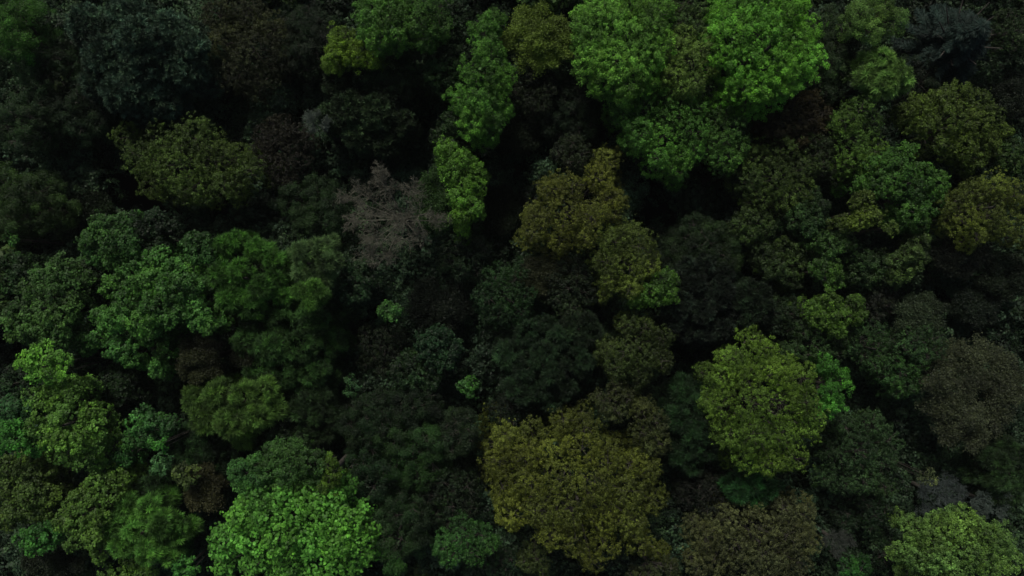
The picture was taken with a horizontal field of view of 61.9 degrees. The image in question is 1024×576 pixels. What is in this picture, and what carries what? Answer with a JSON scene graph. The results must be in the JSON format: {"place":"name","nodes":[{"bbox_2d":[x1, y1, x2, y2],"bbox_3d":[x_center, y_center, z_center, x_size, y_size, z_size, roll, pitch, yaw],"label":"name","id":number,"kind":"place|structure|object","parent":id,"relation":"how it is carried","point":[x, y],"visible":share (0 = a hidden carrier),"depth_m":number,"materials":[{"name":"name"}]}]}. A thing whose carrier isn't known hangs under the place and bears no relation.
{"place":"outdoors","nodes":[
{"label":"outdoors","id":0,"kind":"place"},
{"bbox_2d":[0,0,1023,575],"bbox_3d":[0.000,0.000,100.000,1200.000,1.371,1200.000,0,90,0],"label":"ground","id":1,"kind":"structure","parent":0,"point":[134,198],"depth_m":100.03,"materials":[{"name":"soil"}]},
{"bbox_2d":[0,0,74,66],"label":"broadleaf tree","id":2,"kind":"object","parent":1,"relation":"on","point":[29,12],"visible":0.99,"depth_m":83.32,"materials":[{"name":"green plant"}]},
{"bbox_2d":[0,446,76,533],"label":"broadleaf tree","id":3,"kind":"object","parent":1,"relation":"on","point":[46,478],"visible":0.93,"depth_m":83.44,"materials":[{"name":"green plant"}]},
{"bbox_2d":[0,90,76,162],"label":"broadleaf tree","id":4,"kind":"object","parent":1,"relation":"on","point":[39,126],"visible":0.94,"depth_m":86.00,"materials":[{"name":"green plant"}]},
{"bbox_2d":[0,160,82,249],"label":"broadleaf tree","id":5,"kind":"object","parent":1,"relation":"on","point":[28,214],"visible":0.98,"depth_m":86.51,"materials":[{"name":"green plant"}]},
{"bbox_2d":[7,31,80,100],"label":"broadleaf tree","id":6,"kind":"object","parent":1,"relation":"on","point":[41,69],"visible":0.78,"depth_m":85.88,"materials":[{"name":"green plant"}]},
{"bbox_2d":[0,250,98,353],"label":"broadleaf tree","id":7,"kind":"object","parent":1,"relation":"on","point":[32,323],"visible":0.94,"depth_m":81.25,"materials":[{"name":"green plant"}]},
{"bbox_2d":[12,338,121,386],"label":"young tree","id":8,"kind":"object","parent":1,"relation":"on","point":[32,361],"visible":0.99,"depth_m":79.28,"materials":[{"name":"green plant"}]},
{"bbox_2d":[20,372,133,474],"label":"broadleaf tree","id":9,"kind":"object","parent":1,"relation":"on","point":[95,418],"visible":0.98,"depth_m":80.80,"materials":[{"name":"green plant"}]},
{"bbox_2d":[43,65,129,149],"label":"broadleaf tree","id":10,"kind":"object","parent":1,"relation":"on","point":[88,118],"visible":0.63,"depth_m":86.76,"materials":[{"name":"green plant"}]},
{"bbox_2d":[49,457,151,567],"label":"broadleaf tree","id":11,"kind":"object","parent":1,"relation":"on","point":[89,526],"visible":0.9,"depth_m":81.14,"materials":[{"name":"green plant"}]},
{"bbox_2d":[73,209,148,273],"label":"broadleaf tree","id":12,"kind":"object","parent":1,"relation":"on","point":[105,231],"visible":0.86,"depth_m":82.36,"materials":[{"name":"green plant"}]},
{"bbox_2d":[82,363,153,408],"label":"broadleaf tree","id":13,"kind":"object","parent":1,"relation":"on","point":[118,384],"visible":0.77,"depth_m":86.63,"materials":[{"name":"green plant"}]},
{"bbox_2d":[70,320,189,380],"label":"broadleaf tree","id":14,"kind":"object","parent":1,"relation":"on","point":[126,344],"visible":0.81,"depth_m":83.32,"materials":[{"name":"green plant"}]},
{"bbox_2d":[106,402,185,470],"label":"broadleaf tree","id":15,"kind":"object","parent":1,"relation":"on","point":[147,421],"visible":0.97,"depth_m":82.84,"materials":[{"name":"green plant"}]},
{"bbox_2d":[62,0,234,131],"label":"broadleaf tree","id":16,"kind":"object","parent":1,"relation":"on","point":[128,48],"visible":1,"depth_m":82.58,"materials":[{"name":"green plant"}]},
{"bbox_2d":[99,482,205,567],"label":"feathery tree","id":17,"kind":"object","parent":1,"relation":"on","point":[161,533],"visible":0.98,"depth_m":81.19,"materials":[{"name":"green plant"}]},
{"bbox_2d":[121,205,183,262],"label":"broadleaf tree","id":18,"kind":"object","parent":1,"relation":"on","point":[160,229],"visible":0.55,"depth_m":84.31,"materials":[{"name":"green plant"}]},
{"bbox_2d":[87,238,237,340],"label":"broadleaf tree","id":19,"kind":"object","parent":1,"relation":"on","point":[146,290],"visible":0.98,"depth_m":81.07,"materials":[{"name":"green plant"}]},
{"bbox_2d":[157,419,226,471],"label":"feathery tree","id":20,"kind":"object","parent":1,"relation":"on","point":[183,449],"visible":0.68,"depth_m":85.26,"materials":[{"name":"green plant"}]},
{"bbox_2d":[106,110,286,214],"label":"broadleaf tree","id":21,"kind":"object","parent":1,"relation":"on","point":[146,164],"visible":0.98,"depth_m":84.54,"materials":[{"name":"green plant"}]},
{"bbox_2d":[173,333,232,387],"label":"bare tree","id":22,"kind":"object","parent":1,"relation":"on","point":[198,350],"visible":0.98,"depth_m":83.44,"materials":[{"name":"plant"}]},
{"bbox_2d":[180,458,251,515],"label":"bare tree","id":23,"kind":"object","parent":1,"relation":"on","point":[206,490],"visible":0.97,"depth_m":84.06,"materials":[{"name":"brown plant"}]},
{"bbox_2d":[179,367,294,452],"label":"feathery tree","id":24,"kind":"object","parent":1,"relation":"on","point":[209,405],"visible":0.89,"depth_m":82.60,"materials":[{"name":"green plant"}]},
{"bbox_2d":[193,0,306,117],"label":"broadleaf tree","id":25,"kind":"object","parent":1,"relation":"on","point":[256,30],"visible":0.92,"depth_m":86.38,"materials":[{"name":"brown plant"}]},
{"bbox_2d":[205,228,302,323],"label":"feathery tree","id":26,"kind":"object","parent":1,"relation":"on","point":[252,289],"visible":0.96,"depth_m":82.57,"materials":[{"name":"green plant"}]},
{"bbox_2d":[247,112,324,191],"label":"broadleaf tree","id":27,"kind":"object","parent":1,"relation":"on","point":[284,136],"visible":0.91,"depth_m":88.37,"materials":[{"name":"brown plant"}]},
{"bbox_2d":[206,469,382,575],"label":"broadleaf tree","id":28,"kind":"object","parent":1,"relation":"on","point":[331,535],"visible":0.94,"depth_m":80.42,"materials":[{"name":"green plant"}]},
{"bbox_2d":[229,297,362,389],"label":"feathery tree","id":29,"kind":"object","parent":1,"relation":"on","point":[331,337],"visible":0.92,"depth_m":84.67,"materials":[{"name":"green plant"}]},
{"bbox_2d":[255,431,340,500],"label":"broadleaf tree","id":30,"kind":"object","parent":1,"relation":"on","point":[296,474],"visible":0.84,"depth_m":80.29,"materials":[{"name":"green plant"}]},
{"bbox_2d":[268,171,354,241],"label":"broadleaf tree","id":31,"kind":"object","parent":1,"relation":"on","point":[330,222],"visible":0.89,"depth_m":88.25,"materials":[{"name":"green plant"}]},
{"bbox_2d":[276,376,348,449],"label":"feathery tree","id":32,"kind":"object","parent":1,"relation":"on","point":[311,410],"visible":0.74,"depth_m":85.78,"materials":[{"name":"green plant"}]},
{"bbox_2d":[285,231,346,295],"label":"feathery tree","id":33,"kind":"object","parent":1,"relation":"on","point":[323,259],"visible":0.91,"depth_m":81.64,"materials":[{"name":"green plant"}]},
{"bbox_2d":[276,0,357,92],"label":"broadleaf tree","id":34,"kind":"object","parent":1,"relation":"on","point":[313,45],"visible":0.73,"depth_m":86.46,"materials":[{"name":"green plant"}]},
{"bbox_2d":[320,20,388,77],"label":"broadleaf tree","id":35,"kind":"object","parent":1,"relation":"on","point":[342,53],"visible":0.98,"depth_m":81.29,"materials":[{"name":"green plant"}]},
{"bbox_2d":[332,254,386,307],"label":"broadleaf tree","id":36,"kind":"object","parent":1,"relation":"on","point":[365,291],"visible":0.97,"depth_m":85.31,"materials":[{"name":"green plant"}]},
{"bbox_2d":[332,384,402,449],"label":"broadleaf tree","id":37,"kind":"object","parent":1,"relation":"on","point":[361,427],"visible":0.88,"depth_m":85.84,"materials":[{"name":"green plant"}]},
{"bbox_2d":[313,55,422,169],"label":"broadleaf tree","id":38,"kind":"object","parent":1,"relation":"on","point":[363,104],"visible":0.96,"depth_m":84.38,"materials":[{"name":"green plant"}]},
{"bbox_2d":[341,438,403,505],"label":"broadleaf tree","id":39,"kind":"object","parent":1,"relation":"on","point":[364,471],"visible":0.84,"depth_m":85.74,"materials":[{"name":"green plant"}]},
{"bbox_2d":[354,323,407,381],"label":"broadleaf tree","id":40,"kind":"object","parent":1,"relation":"on","point":[367,361],"visible":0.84,"depth_m":88.86,"materials":[{"name":"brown plant"}]},
{"bbox_2d":[350,0,415,60],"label":"broadleaf tree","id":41,"kind":"object","parent":1,"relation":"on","point":[385,37],"visible":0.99,"depth_m":79.64,"materials":[{"name":"green plant"}]},
{"bbox_2d":[335,160,452,269],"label":"bare tree","id":42,"kind":"object","parent":1,"relation":"on","point":[404,220],"visible":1,"depth_m":81.31,"materials":[{"name":"grey plant"}]},
{"bbox_2d":[368,479,434,560],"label":"broadleaf tree","id":43,"kind":"object","parent":1,"relation":"on","point":[396,522],"visible":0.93,"depth_m":84.87,"materials":[{"name":"green plant"}]},
{"bbox_2d":[371,421,454,492],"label":"broadleaf tree","id":44,"kind":"object","parent":1,"relation":"on","point":[434,456],"visible":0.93,"depth_m":85.32,"materials":[{"name":"green plant"}]},
{"bbox_2d":[380,386,446,434],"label":"broadleaf tree","id":45,"kind":"object","parent":1,"relation":"on","point":[408,414],"visible":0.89,"depth_m":86.05,"materials":[{"name":"green plant"}]},
{"bbox_2d":[386,347,445,400],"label":"broadleaf tree","id":46,"kind":"object","parent":1,"relation":"on","point":[407,371],"visible":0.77,"depth_m":86.16,"materials":[{"name":"green plant"}]},
{"bbox_2d":[391,0,453,54],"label":"broadleaf tree","id":47,"kind":"object","parent":1,"relation":"on","point":[422,29],"visible":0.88,"depth_m":80.57,"materials":[{"name":"green plant"}]},
{"bbox_2d":[406,161,455,237],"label":"broadleaf tree","id":48,"kind":"object","parent":1,"relation":"on","point":[435,202],"visible":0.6,"depth_m":85.58,"materials":[{"name":"green plant"}]},
{"bbox_2d":[413,322,465,374],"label":"broadleaf tree","id":49,"kind":"object","parent":1,"relation":"on","point":[435,341],"visible":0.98,"depth_m":85.14,"materials":[{"name":"green plant"}]},
{"bbox_2d":[405,274,474,337],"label":"tree","id":50,"kind":"object","parent":1,"relation":"on","point":[445,307],"visible":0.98,"depth_m":88.91,"materials":[{"name":"plant"}]},
{"bbox_2d":[412,460,484,531],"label":"broadleaf tree","id":51,"kind":"object","parent":1,"relation":"on","point":[467,495],"visible":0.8,"depth_m":87.02,"materials":[{"name":"green plant"}]},
{"bbox_2d":[438,405,481,460],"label":"broadleaf tree","id":52,"kind":"object","parent":1,"relation":"on","point":[451,427],"visible":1,"depth_m":85.33,"materials":[{"name":"green plant"}]},
{"bbox_2d":[432,134,491,246],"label":"broadleaf tree","id":53,"kind":"object","parent":1,"relation":"on","point":[470,180],"visible":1,"depth_m":82.22,"materials":[{"name":"green plant"}]},
{"bbox_2d":[430,509,503,568],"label":"broadleaf tree","id":54,"kind":"object","parent":1,"relation":"on","point":[466,540],"visible":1,"depth_m":83.25,"materials":[{"name":"green plant"}]},
{"bbox_2d":[440,6,518,153],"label":"broadleaf tree","id":55,"kind":"object","parent":1,"relation":"on","point":[486,102],"visible":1,"depth_m":80.41,"materials":[{"name":"green plant"}]},
{"bbox_2d":[470,256,540,332],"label":"broadleaf tree","id":56,"kind":"object","parent":1,"relation":"on","point":[495,282],"visible":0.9,"depth_m":86.39,"materials":[{"name":"green plant"}]},
{"bbox_2d":[0,0,1023,575],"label":"undergrowth","id":57,"kind":"object","parent":1,"relation":"on","point":[922,450],"visible":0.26,"depth_m":92.15,"materials":[{"name":"green plant"}]},
{"bbox_2d":[505,68,558,126],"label":"broadleaf tree","id":58,"kind":"object","parent":1,"relation":"on","point":[527,99],"visible":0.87,"depth_m":86.58,"materials":[{"name":"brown plant"}]},
{"bbox_2d":[497,0,575,78],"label":"broadleaf tree","id":59,"kind":"object","parent":1,"relation":"on","point":[540,32],"visible":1,"depth_m":84.08,"materials":[{"name":"green plant"}]},
{"bbox_2d":[492,313,596,417],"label":"feathery tree","id":60,"kind":"object","parent":1,"relation":"on","point":[520,385],"visible":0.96,"depth_m":85.41,"materials":[{"name":"green plant"}]},
{"bbox_2d":[531,69,605,156],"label":"broadleaf tree","id":61,"kind":"object","parent":1,"relation":"on","point":[578,102],"visible":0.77,"depth_m":88.05,"materials":[{"name":"green plant"}]},
{"bbox_2d":[510,142,629,262],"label":"broadleaf tree","id":62,"kind":"object","parent":1,"relation":"on","point":[603,194],"visible":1,"depth_m":83.51,"materials":[{"name":"green plant"}]},
{"bbox_2d":[541,254,600,319],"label":"broadleaf tree","id":63,"kind":"object","parent":1,"relation":"on","point":[578,292],"visible":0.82,"depth_m":86.13,"materials":[{"name":"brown plant"}]},
{"bbox_2d":[474,398,671,574],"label":"broadleaf tree","id":64,"kind":"object","parent":1,"relation":"on","point":[576,520],"visible":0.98,"depth_m":82.83,"materials":[{"name":"green plant"}]},
{"bbox_2d":[585,216,661,306],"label":"broadleaf tree","id":65,"kind":"object","parent":1,"relation":"on","point":[620,238],"visible":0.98,"depth_m":83.41,"materials":[{"name":"green plant"}]},
{"bbox_2d":[565,0,682,119],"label":"broadleaf tree","id":66,"kind":"object","parent":1,"relation":"on","point":[611,62],"visible":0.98,"depth_m":79.60,"materials":[{"name":"green plant"}]},
{"bbox_2d":[590,310,678,394],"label":"broadleaf tree","id":67,"kind":"object","parent":1,"relation":"on","point":[633,346],"visible":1,"depth_m":84.69,"materials":[{"name":"green plant"}]},
{"bbox_2d":[627,391,673,456],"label":"broadleaf tree","id":68,"kind":"object","parent":1,"relation":"on","point":[640,408],"visible":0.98,"depth_m":84.59,"materials":[{"name":"green plant"}]},
{"bbox_2d":[598,82,713,191],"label":"broadleaf tree","id":69,"kind":"object","parent":1,"relation":"on","point":[647,139],"visible":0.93,"depth_m":83.34,"materials":[{"name":"green plant"}]},
{"bbox_2d":[648,23,722,105],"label":"broadleaf tree","id":70,"kind":"object","parent":1,"relation":"on","point":[681,77],"visible":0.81,"depth_m":81.14,"materials":[{"name":"green plant"}]},
{"bbox_2d":[649,369,724,478],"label":"feathery tree","id":71,"kind":"object","parent":1,"relation":"on","point":[691,442],"visible":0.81,"depth_m":85.85,"materials":[{"name":"green plant"}]},
{"bbox_2d":[653,252,750,349],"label":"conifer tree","id":72,"kind":"object","parent":1,"relation":"on","point":[686,321],"visible":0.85,"depth_m":85.19,"materials":[{"name":"green plant"}]},
{"bbox_2d":[663,211,741,282],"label":"broadleaf tree","id":73,"kind":"object","parent":1,"relation":"on","point":[696,239],"visible":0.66,"depth_m":86.66,"materials":[{"name":"green plant"}]},
{"bbox_2d":[671,462,736,520],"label":"broadleaf tree","id":74,"kind":"object","parent":1,"relation":"on","point":[705,484],"visible":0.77,"depth_m":87.87,"materials":[{"name":"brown plant"}]},
{"bbox_2d":[693,102,750,177],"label":"broadleaf tree","id":75,"kind":"object","parent":1,"relation":"on","point":[716,150],"visible":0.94,"depth_m":83.41,"materials":[{"name":"green plant"}]},
{"bbox_2d":[676,477,824,575],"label":"broadleaf tree","id":76,"kind":"object","parent":1,"relation":"on","point":[720,527],"visible":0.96,"depth_m":84.70,"materials":[{"name":"brown plant"}]},
{"bbox_2d":[717,460,785,509],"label":"feathery tree","id":77,"kind":"object","parent":1,"relation":"on","point":[751,487],"visible":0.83,"depth_m":84.33,"materials":[{"name":"green plant"}]},
{"bbox_2d":[728,276,777,329],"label":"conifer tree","id":78,"kind":"object","parent":1,"relation":"on","point":[759,300],"visible":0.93,"depth_m":85.02,"materials":[{"name":"green plant"}]},
{"bbox_2d":[691,322,830,480],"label":"broadleaf tree","id":79,"kind":"object","parent":1,"relation":"on","point":[741,398],"visible":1,"depth_m":81.12,"materials":[{"name":"green plant"}]},
{"bbox_2d":[697,0,830,121],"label":"broadleaf tree","id":80,"kind":"object","parent":1,"relation":"on","point":[783,32],"visible":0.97,"depth_m":79.06,"materials":[{"name":"green plant"}]},
{"bbox_2d":[722,135,823,220],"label":"broadleaf tree","id":81,"kind":"object","parent":1,"relation":"on","point":[756,180],"visible":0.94,"depth_m":84.38,"materials":[{"name":"green plant"}]},
{"bbox_2d":[741,235,814,293],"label":"broadleaf tree","id":82,"kind":"object","parent":1,"relation":"on","point":[781,272],"visible":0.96,"depth_m":85.52,"materials":[{"name":"green plant"}]},
{"bbox_2d":[748,88,833,156],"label":"broadleaf tree","id":83,"kind":"object","parent":1,"relation":"on","point":[776,129],"visible":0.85,"depth_m":85.19,"materials":[{"name":"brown plant"}]},
{"bbox_2d":[766,185,831,245],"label":"broadleaf tree","id":84,"kind":"object","parent":1,"relation":"on","point":[800,219],"visible":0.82,"depth_m":84.26,"materials":[{"name":"green plant"}]},
{"bbox_2d":[770,319,850,371],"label":"broadleaf tree","id":85,"kind":"object","parent":1,"relation":"on","point":[800,345],"visible":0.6,"depth_m":85.64,"materials":[{"name":"green plant"}]},
{"bbox_2d":[796,351,855,420],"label":"broadleaf tree","id":86,"kind":"object","parent":1,"relation":"on","point":[833,401],"visible":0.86,"depth_m":82.50,"materials":[{"name":"green plant"}]},
{"bbox_2d":[783,287,869,339],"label":"broadleaf tree","id":87,"kind":"object","parent":1,"relation":"on","point":[820,311],"visible":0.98,"depth_m":83.76,"materials":[{"name":"green plant"}]},
{"bbox_2d":[795,3,862,109],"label":"broadleaf tree","id":88,"kind":"object","parent":1,"relation":"on","point":[844,54],"visible":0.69,"depth_m":84.83,"materials":[{"name":"green plant"}]},
{"bbox_2d":[824,94,889,183],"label":"broadleaf tree","id":89,"kind":"object","parent":1,"relation":"on","point":[855,121],"visible":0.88,"depth_m":83.74,"materials":[{"name":"green plant"}]},
{"bbox_2d":[810,406,906,500],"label":"broadleaf tree","id":90,"kind":"object","parent":1,"relation":"on","point":[860,432],"visible":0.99,"depth_m":86.24,"materials":[{"name":"green plant"}]},
{"bbox_2d":[836,318,902,374],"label":"broadleaf tree","id":91,"kind":"object","parent":1,"relation":"on","point":[858,345],"visible":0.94,"depth_m":85.78,"materials":[{"name":"green plant"}]},
{"bbox_2d":[833,0,909,50],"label":"broadleaf tree","id":92,"kind":"object","parent":1,"relation":"on","point":[864,21],"visible":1,"depth_m":81.07,"materials":[{"name":"green plant"}]},
{"bbox_2d":[828,44,915,105],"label":"feathery tree","id":93,"kind":"object","parent":1,"relation":"on","point":[873,74],"visible":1,"depth_m":81.62,"materials":[{"name":"green plant"}]},
{"bbox_2d":[829,141,951,236],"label":"broadleaf tree","id":94,"kind":"object","parent":1,"relation":"on","point":[912,210],"visible":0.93,"depth_m":82.48,"materials":[{"name":"green plant"}]},
{"bbox_2d":[859,351,930,399],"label":"broadleaf tree","id":95,"kind":"object","parent":1,"relation":"on","point":[889,374],"visible":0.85,"depth_m":85.81,"materials":[{"name":"green plant"}]},
{"bbox_2d":[862,229,931,290],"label":"broadleaf tree","id":96,"kind":"object","parent":1,"relation":"on","point":[899,259],"visible":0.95,"depth_m":83.55,"materials":[{"name":"green plant"}]},
{"bbox_2d":[882,289,951,334],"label":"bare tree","id":97,"kind":"object","parent":1,"relation":"on","point":[913,311],"visible":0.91,"depth_m":85.37,"materials":[{"name":"green plant"}]},
{"bbox_2d":[890,0,1002,95],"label":"conifer tree","id":98,"kind":"object","parent":1,"relation":"on","point":[960,36],"visible":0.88,"depth_m":86.14,"materials":[{"name":"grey plant"}]},
{"bbox_2d":[888,78,1015,178],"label":"broadleaf tree","id":99,"kind":"object","parent":1,"relation":"on","point":[965,137],"visible":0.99,"depth_m":82.83,"materials":[{"name":"green plant"}]},
{"bbox_2d":[883,501,1023,575],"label":"broadleaf tree","id":100,"kind":"object","parent":1,"relation":"on","point":[1002,553],"visible":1,"depth_m":81.69,"materials":[{"name":"green plant"}]},
{"bbox_2d":[929,231,992,282],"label":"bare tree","id":101,"kind":"object","parent":1,"relation":"on","point":[948,258],"visible":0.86,"depth_m":86.33,"materials":[{"name":"brown plant"}]},
{"bbox_2d":[914,331,1023,455],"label":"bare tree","id":102,"kind":"object","parent":1,"relation":"on","point":[1005,377],"visible":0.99,"depth_m":84.58,"materials":[{"name":"plant"}]},
{"bbox_2d":[916,166,1023,255],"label":"broadleaf tree","id":103,"kind":"object","parent":1,"relation":"on","point":[966,214],"visible":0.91,"depth_m":82.91,"materials":[{"name":"green plant"}]},
{"bbox_2d":[946,286,1005,328],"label":"bare tree","id":104,"kind":"object","parent":1,"relation":"on","point":[980,309],"visible":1,"depth_m":88.32,"materials":[{"name":"grey plant"}]},
{"bbox_2d":[947,430,1023,507],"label":"broadleaf tree","id":105,"kind":"object","parent":1,"relation":"on","point":[989,475],"visible":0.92,"depth_m":86.06,"materials":[{"name":"green plant"}]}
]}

